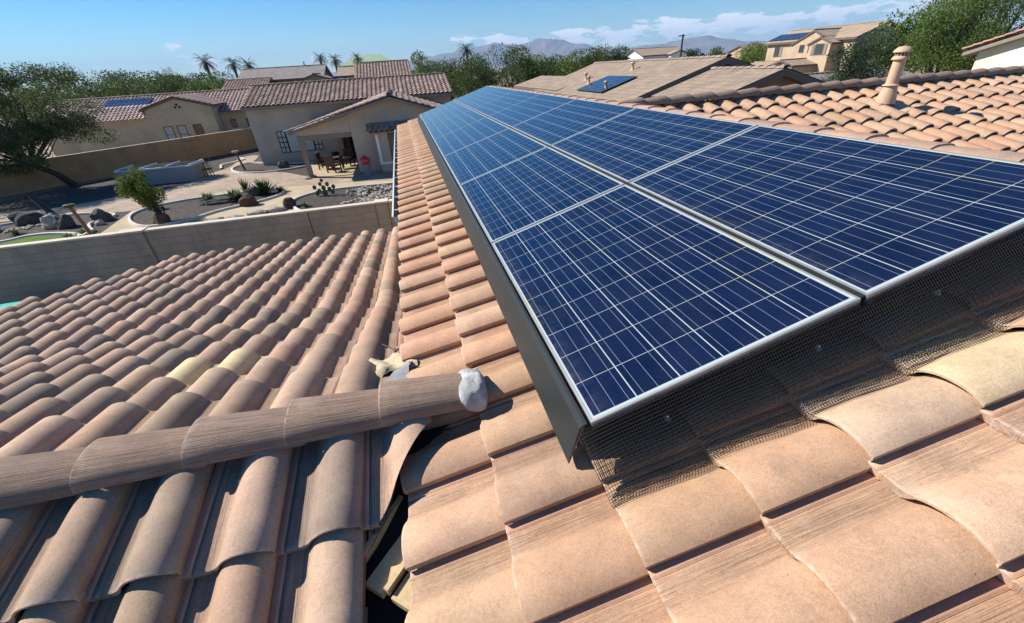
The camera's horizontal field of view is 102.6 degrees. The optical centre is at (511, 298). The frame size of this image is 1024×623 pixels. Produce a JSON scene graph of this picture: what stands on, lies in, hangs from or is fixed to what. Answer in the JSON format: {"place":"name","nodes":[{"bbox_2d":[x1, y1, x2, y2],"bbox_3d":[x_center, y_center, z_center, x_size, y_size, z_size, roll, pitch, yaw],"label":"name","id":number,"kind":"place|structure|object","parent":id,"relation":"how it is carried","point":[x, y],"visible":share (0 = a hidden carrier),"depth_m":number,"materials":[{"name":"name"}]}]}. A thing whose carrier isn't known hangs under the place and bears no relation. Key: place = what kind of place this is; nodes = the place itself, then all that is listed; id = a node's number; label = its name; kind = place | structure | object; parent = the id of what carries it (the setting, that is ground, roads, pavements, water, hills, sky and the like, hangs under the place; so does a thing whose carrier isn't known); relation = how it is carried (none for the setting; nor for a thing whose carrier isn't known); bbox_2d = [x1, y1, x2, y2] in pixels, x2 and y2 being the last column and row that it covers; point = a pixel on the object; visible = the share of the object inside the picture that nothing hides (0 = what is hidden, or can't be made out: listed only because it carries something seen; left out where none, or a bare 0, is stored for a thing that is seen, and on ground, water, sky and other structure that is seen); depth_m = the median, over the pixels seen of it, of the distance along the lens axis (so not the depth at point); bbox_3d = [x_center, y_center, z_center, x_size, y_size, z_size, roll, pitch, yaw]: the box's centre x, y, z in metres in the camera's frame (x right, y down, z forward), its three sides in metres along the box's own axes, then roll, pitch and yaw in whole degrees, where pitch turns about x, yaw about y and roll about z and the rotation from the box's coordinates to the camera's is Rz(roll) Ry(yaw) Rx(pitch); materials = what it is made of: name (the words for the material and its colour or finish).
{"place":"outdoors","nodes":[
{"label":"outdoors","id":0,"kind":"place"},
{"bbox_2d":[0,148,338,233],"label":"back yard","id":1,"kind":"structure","parent":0,"point":[94,191],"depth_m":23.72,"materials":[{"name":"gravel"}]},
{"bbox_2d":[0,232,81,242],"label":"garden kerb","id":2,"kind":"structure","parent":1,"relation":"on","point":[44,233],"depth_m":16.83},
{"bbox_2d":[0,215,92,239],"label":"gravel bed","id":3,"kind":"object","parent":1,"relation":"on","point":[86,219],"visible":0.28,"depth_m":17.60,"materials":[{"name":"gravel"}]},
{"bbox_2d":[6,211,44,226],"bbox_3d":[-21.778,-3.548,18.468,1.317,0.826,0.796,-19,33,-25],"label":"boulder","id":4,"kind":"object","parent":3,"relation":"on","point":[22,218],"visible":0.73,"depth_m":18.21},
{"bbox_2d":[0,235,64,244],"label":"lawn","id":5,"kind":"structure","parent":3,"relation":"on","point":[34,238],"depth_m":16.45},
{"bbox_2d":[28,194,55,213],"bbox_3d":[-20.048,-3.773,17.749,1.342,1.502,0.252,5,31,16],"label":"garden post","id":6,"kind":"object","parent":3,"relation":"on","point":[40,203],"visible":0.65,"depth_m":17.62,"materials":[{"name":"wood"}]},
{"bbox_2d":[40,212,58,228],"bbox_3d":[-19.890,-3.315,17.825,0.876,0.832,0.840,-10,30,-10],"label":"boulder","id":7,"kind":"object","parent":3,"relation":"on","point":[46,221],"visible":0.48,"depth_m":17.50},
{"bbox_2d":[0,212,116,235],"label":"garden kerb","id":8,"kind":"structure","parent":3,"relation":"on","point":[90,224],"depth_m":18.60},
{"bbox_2d":[53,214,75,229],"bbox_3d":[-19.263,-3.232,17.686,0.696,0.787,0.699,-10,30,-10],"label":"boulder","id":9,"kind":"object","parent":3,"relation":"on","point":[63,221],"visible":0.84,"depth_m":17.46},
{"bbox_2d":[89,208,113,220],"bbox_3d":[-18.401,-3.685,18.384,0.752,0.730,0.588,-10,30,-10],"label":"boulder","id":10,"kind":"object","parent":3,"relation":"on","point":[96,214],"visible":0.75,"depth_m":18.19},
{"bbox_2d":[0,61,118,186],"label":"mesquite tree","id":11,"kind":"object","parent":1,"relation":"on","point":[25,133],"visible":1,"depth_m":23.66,"materials":[{"name":"green plant"}]},
{"bbox_2d":[62,203,92,234],"bbox_3d":[-17.369,-3.157,16.496,0.936,1.277,0.371,13,33,26],"label":"garden post","id":12,"kind":"object","parent":1,"relation":"on","point":[70,206],"visible":0.95,"depth_m":16.43,"materials":[{"name":"beige wood"}]},
{"bbox_2d":[113,159,208,184],"bbox_3d":[-21.399,-7.729,25.200,4.200,1.000,1.700,-8,30,-7],"label":"swim spa","id":13,"kind":"object","parent":1,"relation":"on","point":[173,172],"visible":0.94,"depth_m":24.66,"materials":[{"name":"grey plastic"}]},
{"bbox_2d":[0,184,392,232],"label":"cobbles","id":14,"kind":"object","parent":1,"relation":"on","point":[362,194],"visible":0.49,"depth_m":19.25,"materials":[{"name":"stone"}]},
{"bbox_2d":[233,163,304,171],"bbox_3d":[-16.441,-8.707,27.326,5.889,0.001,3.050,5,31,15],"label":"gravel bed","id":15,"kind":"object","parent":1,"relation":"on","point":[253,167],"visible":0.7,"depth_m":27.47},
{"bbox_2d":[231,162,313,173],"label":"garden kerb","id":16,"kind":"structure","parent":15,"relation":"on","point":[232,168],"depth_m":26.47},
{"bbox_2d":[310,156,359,177],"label":"patio slab","id":17,"kind":"structure","parent":1,"relation":"on","point":[348,169],"depth_m":25.30,"materials":[{"name":"concrete"}]},
{"bbox_2d":[323,155,341,172],"bbox_3d":[-10.703,-8.074,24.488,0.730,1.000,0.620,5,31,16],"label":"patio chair","id":18,"kind":"object","parent":17,"relation":"on","point":[329,161],"visible":1,"depth_m":24.22,"materials":[{"name":"wood"}]},
{"bbox_2d":[340,148,354,165],"bbox_3d":[-10.452,-8.940,25.984,0.730,1.000,0.620,0,30,7],"label":"patio chair","id":19,"kind":"object","parent":17,"relation":"on","point":[347,152],"visible":0.78,"depth_m":26.02,"materials":[{"name":"wood"}]},
{"bbox_2d":[239,72,452,177],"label":"stucco house","id":20,"kind":"structure","parent":1,"relation":"on","point":[299,121],"depth_m":27.03,"materials":[{"name":"paint"}]},
{"bbox_2d":[387,132,393,159],"bbox_3d":[-6.506,-8.801,23.618,1.070,1.470,0.030,-10,30,-10],"label":"window","id":21,"kind":"structure","parent":20,"relation":"in","point":[390,136],"depth_m":23.45,"materials":[{"name":"grey glass"}]},
{"bbox_2d":[0,155,392,221],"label":"paved path","id":22,"kind":"structure","parent":0,"point":[226,179],"depth_m":22.95,"materials":[{"name":"concrete"}]},
{"bbox_2d":[360,155,374,176],"bbox_3d":[-8.259,-7.551,23.241,0.680,1.150,0.680,-10,30,-10],"label":"red garden urn","id":23,"kind":"object","parent":22,"relation":"on","point":[365,161],"visible":1,"depth_m":23.11,"materials":[{"name":"ceramic"}]},
{"bbox_2d":[102,180,392,232],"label":"sandy path","id":24,"kind":"structure","parent":0,"point":[290,191],"depth_m":19.33,"materials":[{"name":"sand"}]},
{"bbox_2d":[131,189,280,224],"bbox_3d":[-14.677,-4.621,19.937,4.343,0.001,6.255,18,36,33],"label":"gravel bed","id":25,"kind":"object","parent":24,"relation":"on","point":[177,211],"visible":0.54,"depth_m":19.18,"materials":[{"name":"gravel"}]},
{"bbox_2d":[113,167,166,213],"bbox_3d":[-15.483,-4.307,17.155,1.475,2.367,1.354,-10,30,-10],"label":"bush","id":26,"kind":"object","parent":25,"relation":"on","point":[148,197],"visible":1,"depth_m":16.85,"materials":[{"name":"green plant"}]},
{"bbox_2d":[153,212,170,224],"bbox_3d":[-14.805,-3.321,17.344,0.617,0.705,0.570,5,31,15],"label":"boulder","id":27,"kind":"object","parent":25,"relation":"on","point":[160,218],"visible":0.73,"depth_m":17.13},
{"bbox_2d":[128,187,284,227],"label":"garden kerb","id":28,"kind":"structure","parent":25,"relation":"on","point":[130,221],"depth_m":18.65,"materials":[{"name":"concrete"}]},
{"bbox_2d":[203,198,233,205],"bbox_3d":[-14.192,-4.675,19.846,1.407,0.322,0.560,-10,30,-10],"label":"boulder","id":29,"kind":"object","parent":25,"relation":"on","point":[217,201],"visible":0.83,"depth_m":19.69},
{"bbox_2d":[222,188,246,200],"bbox_3d":[-13.507,-5.074,19.967,1.299,0.608,1.370,-28,37,-36],"label":"agave","id":30,"kind":"object","parent":25,"relation":"on","point":[235,195],"visible":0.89,"depth_m":19.94,"materials":[{"name":"green plant"}]},
{"bbox_2d":[238,194,258,206],"bbox_3d":[-12.346,-4.522,19.247,0.822,0.722,0.510,-10,30,-10],"label":"boulder","id":31,"kind":"object","parent":25,"relation":"on","point":[247,200],"visible":0.84,"depth_m":19.06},
{"bbox_2d":[244,177,277,193],"bbox_3d":[-12.704,-5.670,20.674,1.687,0.855,1.542,-10,30,-10],"label":"agave","id":32,"kind":"object","parent":25,"relation":"on","point":[262,188],"visible":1,"depth_m":20.66,"materials":[{"name":"green plant"}]},
{"bbox_2d":[183,206,286,223],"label":"stepping stones","id":33,"kind":"object","parent":24,"relation":"on","point":[272,209],"visible":0.55,"depth_m":17.72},
{"bbox_2d":[295,184,392,209],"bbox_3d":[-6.474,-4.804,19.325,7.564,0.001,4.690,-10,30,-10],"label":"gravel bed","id":34,"kind":"object","parent":24,"relation":"on","point":[337,197],"visible":0.26,"depth_m":19.42,"materials":[{"name":"gravel"}]},
{"bbox_2d":[282,197,295,208],"bbox_3d":[-10.051,-4.264,18.544,0.555,0.598,0.658,-10,30,-10],"label":"boulder","id":35,"kind":"object","parent":34,"relation":"on","point":[288,202],"visible":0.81,"depth_m":18.35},
{"bbox_2d":[312,178,334,195],"bbox_3d":[-9.101,-5.400,19.846,1.037,0.860,0.288,-10,30,-10],"label":"prickly pear","id":36,"kind":"object","parent":34,"relation":"on","point":[324,192],"visible":1,"depth_m":19.82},
{"bbox_2d":[293,182,392,209],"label":"garden kerb","id":37,"kind":"structure","parent":34,"relation":"on","point":[301,196],"depth_m":20.94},
{"bbox_2d":[221,62,353,90],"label":"distant house","id":38,"kind":"structure","parent":0,"point":[262,75],"depth_m":51.34,"materials":[{"name":"paint"}]},
{"bbox_2d":[337,66,353,79],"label":"distant house","id":39,"kind":"structure","parent":0,"point":[344,70],"depth_m":65.14,"materials":[{"name":"beige paint"}]},
{"bbox_2d":[340,54,389,65],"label":"green roof building","id":40,"kind":"structure","parent":0,"point":[372,57],"depth_m":129.75,"materials":[{"name":"paint"}]},
{"bbox_2d":[0,52,976,201],"bbox_3d":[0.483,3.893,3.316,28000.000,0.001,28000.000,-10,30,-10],"label":"ground","id":41,"kind":"structure","parent":0,"point":[16,196],"depth_m":26.15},
{"bbox_2d":[2,74,96,117],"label":"tree","id":42,"kind":"object","parent":41,"relation":"on","point":[42,87],"visible":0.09,"depth_m":42.34,"materials":[{"name":"green plant"}]},
{"bbox_2d":[0,72,98,118],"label":"tree","id":43,"kind":"object","parent":41,"relation":"on","point":[30,85],"visible":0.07,"depth_m":49.47,"materials":[{"name":"green plant"}]},
{"bbox_2d":[6,76,103,119],"bbox_3d":[-43.051,-18.237,40.589,8.465,6.904,8.930,-10,30,-10],"label":"tree","id":44,"kind":"object","parent":41,"relation":"on","point":[69,94],"visible":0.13,"depth_m":38.57,"materials":[{"name":"green plant"}]},
{"bbox_2d":[76,69,128,96],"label":"tree","id":45,"kind":"object","parent":41,"relation":"on","point":[98,77],"visible":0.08,"depth_m":59.14,"materials":[{"name":"green plant"}]},
{"bbox_2d":[86,69,156,97],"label":"tree","id":46,"kind":"object","parent":41,"relation":"on","point":[121,75],"visible":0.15,"depth_m":51.58,"materials":[{"name":"green plant"}]},
{"bbox_2d":[91,79,155,99],"bbox_3d":[-39.337,-18.429,41.189,7.096,6.256,6.577,2,30,10],"label":"tree","id":47,"kind":"object","parent":41,"relation":"on","point":[114,90],"visible":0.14,"depth_m":39.48,"materials":[{"name":"green plant"}]},
{"bbox_2d":[73,73,176,97],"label":"tree","id":48,"kind":"object","parent":41,"relation":"on","point":[162,90],"visible":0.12,"depth_m":43.74,"materials":[{"name":"green plant"}]},
{"bbox_2d":[0,128,257,196],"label":"perimeter wall","id":49,"kind":"structure","parent":41,"relation":"on","point":[84,166],"depth_m":28.46,"materials":[{"name":"concrete"}]},
{"bbox_2d":[37,87,250,155],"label":"beige house","id":50,"kind":"structure","parent":41,"relation":"on","point":[165,116],"depth_m":34.42,"materials":[{"name":"paint"}]},
{"bbox_2d":[105,99,130,104],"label":"solar panel","id":51,"kind":"object","parent":50,"relation":"on","point":[119,101],"visible":0.86,"depth_m":35.92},
{"bbox_2d":[163,126,176,139],"bbox_3d":[-28.812,-13.838,34.663,0.680,1.320,0.030,-10,30,-10],"label":"window","id":52,"kind":"structure","parent":50,"relation":"in","point":[169,131],"depth_m":34.58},
{"bbox_2d":[176,125,189,137],"bbox_3d":[-27.843,-14.004,34.845,0.680,1.320,0.030,-10,30,-10],"label":"window","id":53,"kind":"structure","parent":50,"relation":"in","point":[182,129],"depth_m":34.74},
{"bbox_2d":[117,72,184,95],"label":"tree","id":54,"kind":"object","parent":41,"relation":"on","point":[179,83],"visible":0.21,"depth_m":47.86,"materials":[{"name":"green plant"}]},
{"bbox_2d":[132,73,204,93],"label":"tree","id":55,"kind":"object","parent":41,"relation":"on","point":[182,78],"visible":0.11,"depth_m":50.55,"materials":[{"name":"green plant"}]},
{"bbox_2d":[175,78,218,92],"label":"tree","id":56,"kind":"object","parent":41,"relation":"on","point":[199,87],"visible":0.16,"depth_m":48.25,"materials":[{"name":"green plant"}]},
{"bbox_2d":[176,72,219,87],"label":"tree","id":57,"kind":"object","parent":41,"relation":"on","point":[201,75],"visible":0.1,"depth_m":55.31,"materials":[{"name":"green plant"}]},
{"bbox_2d":[0,198,396,303],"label":"block wall","id":58,"kind":"structure","parent":41,"relation":"on","point":[43,269],"depth_m":10.82,"materials":[{"name":"concrete"}]},
{"bbox_2d":[192,53,216,78],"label":"palm tree","id":59,"kind":"object","parent":41,"relation":"on","point":[203,60],"visible":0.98,"depth_m":66.96,"materials":[{"name":"green plant"}]},
{"bbox_2d":[206,71,234,87],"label":"tree","id":60,"kind":"object","parent":41,"relation":"on","point":[222,78],"visible":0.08,"depth_m":60.20,"materials":[{"name":"green plant"}]},
{"bbox_2d":[221,56,243,77],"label":"palm tree","id":61,"kind":"object","parent":41,"relation":"on","point":[233,66],"visible":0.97,"depth_m":73.23,"materials":[{"name":"green plant"}]},
{"bbox_2d":[354,59,411,77],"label":"distant house","id":62,"kind":"structure","parent":41,"relation":"on","point":[382,68],"depth_m":41.35,"materials":[{"name":"tile"}]},
{"bbox_2d":[410,50,436,73],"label":"tree","id":63,"kind":"object","parent":41,"relation":"on","point":[419,63],"visible":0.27,"depth_m":59.57,"materials":[{"name":"green plant"}]},
{"bbox_2d":[433,57,471,100],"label":"tree","id":64,"kind":"object","parent":41,"relation":"on","point":[443,69],"visible":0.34,"depth_m":53.83,"materials":[{"name":"green plant"}]},
{"bbox_2d":[445,51,505,98],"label":"tree","id":65,"kind":"object","parent":41,"relation":"on","point":[467,84],"visible":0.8,"depth_m":49.34,"materials":[{"name":"green plant"}]},
{"bbox_2d":[479,42,540,87],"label":"tree","id":66,"kind":"object","parent":41,"relation":"on","point":[515,74],"visible":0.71,"depth_m":48.99,"materials":[{"name":"green plant"}]},
{"bbox_2d":[0,65,1023,622],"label":"house","id":67,"kind":"structure","parent":41,"relation":"on","point":[350,427],"depth_m":1.44,"materials":[{"name":"tile"}]},
{"bbox_2d":[418,115,586,463],"bbox_3d":[-1.171,-2.237,6.308,0.076,0.157,11.645,-10,30,-10],"label":"panel skirt","id":68,"kind":"object","parent":67,"relation":"on","point":[567,420],"visible":1,"depth_m":1.90,"materials":[{"name":"metal"}]},
{"bbox_2d":[453,100,864,304],"bbox_3d":[-0.217,-2.713,6.324,1.922,0.603,11.624,-10,30,-10],"label":"panel racking","id":69,"kind":"object","parent":67,"relation":"on","point":[825,278],"visible":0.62,"depth_m":1.96,"materials":[{"name":"metal"}]},
{"bbox_2d":[420,100,459,119],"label":"solar panel","id":70,"kind":"object","parent":69,"relation":"attached to","point":[438,110],"visible":0.8,"depth_m":10.48,"materials":[{"name":"glass"}]},
{"bbox_2d":[423,104,470,127],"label":"solar panel","id":71,"kind":"object","parent":69,"relation":"attached to","point":[444,115],"visible":0.82,"depth_m":9.05,"materials":[{"name":"glass"}]},
{"bbox_2d":[427,109,485,139],"bbox_3d":[-1.077,-3.282,7.714,0.990,0.036,1.650,-24,32,-2],"label":"solar panel","id":72,"kind":"object","parent":69,"relation":"attached to","point":[454,123],"visible":0.8,"depth_m":7.62,"materials":[{"name":"glass"}]},
{"bbox_2d":[434,117,508,155],"bbox_3d":[-0.679,-2.505,6.300,0.990,0.036,1.650,-24,32,-2],"label":"solar panel","id":73,"kind":"object","parent":69,"relation":"attached to","point":[465,136],"visible":0.77,"depth_m":6.17,"materials":[{"name":"glass"}]},
{"bbox_2d":[454,86,497,103],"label":"solar panel","id":74,"kind":"object","parent":69,"relation":"attached to","point":[474,94],"visible":0.64,"depth_m":10.51,"materials":[{"name":"glass"}]},
{"bbox_2d":[462,88,515,108],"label":"solar panel","id":75,"kind":"object","parent":69,"relation":"attached to","point":[486,98],"visible":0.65,"depth_m":9.08,"materials":[{"name":"glass"}]},
{"bbox_2d":[443,128,547,184],"bbox_3d":[-0.280,-1.727,4.886,0.990,0.036,1.650,-24,32,-2],"label":"solar panel","id":76,"kind":"object","parent":69,"relation":"attached to","point":[486,155],"visible":0.79,"depth_m":4.73,"materials":[{"name":"glass"}]},
{"bbox_2d":[474,90,539,115],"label":"solar panel","id":77,"kind":"object","parent":69,"relation":"attached to","point":[502,103],"visible":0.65,"depth_m":7.65,"materials":[{"name":"glass"}]},
{"bbox_2d":[488,94,575,126],"bbox_3d":[0.247,-2.918,6.333,0.990,0.036,1.650,-24,32,-2],"label":"solar panel","id":78,"kind":"object","parent":69,"relation":"attached to","point":[525,110],"visible":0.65,"depth_m":6.21,"materials":[{"name":"glass"}]},
{"bbox_2d":[459,147,623,246],"bbox_3d":[0.118,-0.949,3.473,0.990,0.036,1.650,-24,32,-2],"label":"solar panel","id":79,"kind":"object","parent":69,"relation":"attached to","point":[524,192],"visible":0.79,"depth_m":3.25,"materials":[{"name":"glass"}]},
{"bbox_2d":[512,99,636,144],"bbox_3d":[0.646,-2.140,4.920,0.990,0.036,1.650,-24,32,-2],"label":"solar panel","id":80,"kind":"object","parent":69,"relation":"attached to","point":[564,121],"visible":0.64,"depth_m":4.76,"materials":[{"name":"glass"}]},
{"bbox_2d":[550,107,757,181],"bbox_3d":[1.044,-1.363,3.506,0.990,0.036,1.650,-24,32,-2],"label":"solar panel","id":81,"kind":"object","parent":69,"relation":"attached to","point":[633,144],"visible":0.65,"depth_m":3.29,"materials":[{"name":"glass"}]},
{"bbox_2d":[491,184,860,428],"bbox_3d":[0.516,-0.171,2.059,0.990,0.036,1.650,-24,32,-2],"label":"solar panel","id":82,"kind":"object","parent":69,"relation":"attached to","point":[630,296],"visible":0.98,"depth_m":1.70,"materials":[{"name":"glass"}]},
{"bbox_2d":[578,228,1023,508],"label":"wire mesh","id":83,"kind":"object","parent":69,"relation":"attached to","point":[865,312],"visible":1,"depth_m":1.35,"materials":[{"name":"metal"}]},
{"bbox_2d":[629,125,1023,302],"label":"solar panel","id":84,"kind":"object","parent":69,"relation":"attached to","point":[868,219],"visible":0.83,"depth_m":1.78,"materials":[{"name":"glass"}]},
{"bbox_2d":[859,46,913,113],"bbox_3d":[5.159,-2.929,5.489,0.560,0.785,0.440,-10,30,-10],"label":"vent pipe","id":85,"kind":"object","parent":67,"relation":"on","point":[887,95],"visible":0.96,"depth_m":5.50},
{"bbox_2d":[4,30,1023,118],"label":"distant wood","id":86,"kind":"object","parent":41,"relation":"on","point":[703,54],"depth_m":197.65,"materials":[{"name":"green plant"}]},
{"bbox_2d":[519,58,564,81],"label":"tree","id":87,"kind":"object","parent":41,"relation":"on","point":[544,72],"visible":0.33,"depth_m":49.10,"materials":[{"name":"green plant"}]},
{"bbox_2d":[532,54,568,75],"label":"tree","id":88,"kind":"object","parent":41,"relation":"on","point":[550,60],"visible":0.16,"depth_m":56.33,"materials":[{"name":"green plant"}]},
{"bbox_2d":[554,49,586,75],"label":"tree","id":89,"kind":"object","parent":41,"relation":"on","point":[568,69],"visible":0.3,"depth_m":53.17,"materials":[{"name":"green plant"}]},
{"bbox_2d":[569,44,614,70],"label":"tree","id":90,"kind":"object","parent":41,"relation":"on","point":[589,61],"visible":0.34,"depth_m":50.61,"materials":[{"name":"green plant"}]},
{"bbox_2d":[733,41,767,60],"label":"tree","id":91,"kind":"object","parent":41,"relation":"on","point":[744,50],"visible":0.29,"depth_m":70.65,"materials":[{"name":"green plant"}]},
{"bbox_2d":[739,45,766,63],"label":"tree","id":92,"kind":"object","parent":41,"relation":"on","point":[762,56],"visible":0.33,"depth_m":65.76,"materials":[{"name":"green plant"}]},
{"bbox_2d":[822,28,905,81],"bbox_3d":[21.060,-13.085,25.100,4.332,5.833,4.478,-10,30,-10],"label":"tree","id":93,"kind":"object","parent":41,"relation":"on","point":[857,72],"visible":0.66,"depth_m":24.11,"materials":[{"name":"green plant"}]},
{"bbox_2d":[868,5,950,71],"bbox_3d":[36.185,-22.424,37.889,6.090,7.763,6.345,-10,30,-10],"label":"tree","id":94,"kind":"object","parent":41,"relation":"on","point":[900,27],"visible":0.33,"depth_m":37.12,"materials":[{"name":"green plant"}]},
{"bbox_2d":[898,0,1023,73],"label":"tree","id":95,"kind":"object","parent":41,"relation":"on","point":[951,60],"visible":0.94,"depth_m":27.99,"materials":[{"name":"green plant"}]},
{"bbox_2d":[906,0,1023,74],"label":"tree","id":96,"kind":"object","parent":41,"relation":"on","point":[1009,27],"visible":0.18,"depth_m":29.92,"materials":[{"name":"green plant"}]},
{"bbox_2d":[0,0,1023,94],"label":"sky","id":97,"kind":"structure","parent":0,"point":[87,35],"materials":[{"name":"blue"}]},
{"bbox_2d":[7,29,1017,95],"bbox_3d":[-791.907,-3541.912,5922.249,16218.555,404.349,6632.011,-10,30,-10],"label":"mountains","id":98,"kind":"structure","parent":0,"point":[549,48],"depth_m":6790.93,"materials":[{"name":"stone"}]},
{"bbox_2d":[625,46,688,59],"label":"white ranch house","id":99,"kind":"structure","parent":0,"point":[653,52],"depth_m":85.96,"materials":[{"name":"paint"}]},
{"bbox_2d":[513,54,824,103],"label":"flat tiled house","id":100,"kind":"structure","parent":0,"point":[670,76],"depth_m":18.36,"materials":[{"name":"brown paint"}]},
{"bbox_2d":[577,83,603,90],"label":"solar panel","id":101,"kind":"object","parent":100,"relation":"on","point":[590,86],"visible":0.94,"depth_m":22.62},
{"bbox_2d":[589,83,618,92],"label":"solar panel","id":102,"kind":"object","parent":100,"relation":"on","point":[601,88],"visible":1,"depth_m":21.10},
{"bbox_2d":[608,76,636,84],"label":"solar panel","id":103,"kind":"object","parent":100,"relation":"on","point":[620,80],"visible":0.8,"depth_m":21.13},
{"bbox_2d":[727,44,767,60],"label":"distant house","id":104,"kind":"structure","parent":0,"point":[735,50],"depth_m":103.54,"materials":[{"name":"beige paint"}]},
{"bbox_2d":[751,20,908,72],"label":"two storey house","id":105,"kind":"structure","parent":0,"point":[808,52],"depth_m":46.53,"materials":[{"name":"beige paint"}]},
{"bbox_2d":[804,67,912,81],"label":"distant house","id":106,"kind":"structure","parent":0,"point":[818,75],"depth_m":29.02,"materials":[{"name":"beige paint"}]},
{"bbox_2d":[962,28,1023,69],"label":"cream house","id":107,"kind":"structure","parent":0,"point":[1008,50],"depth_m":20.09,"materials":[{"name":"paint"}]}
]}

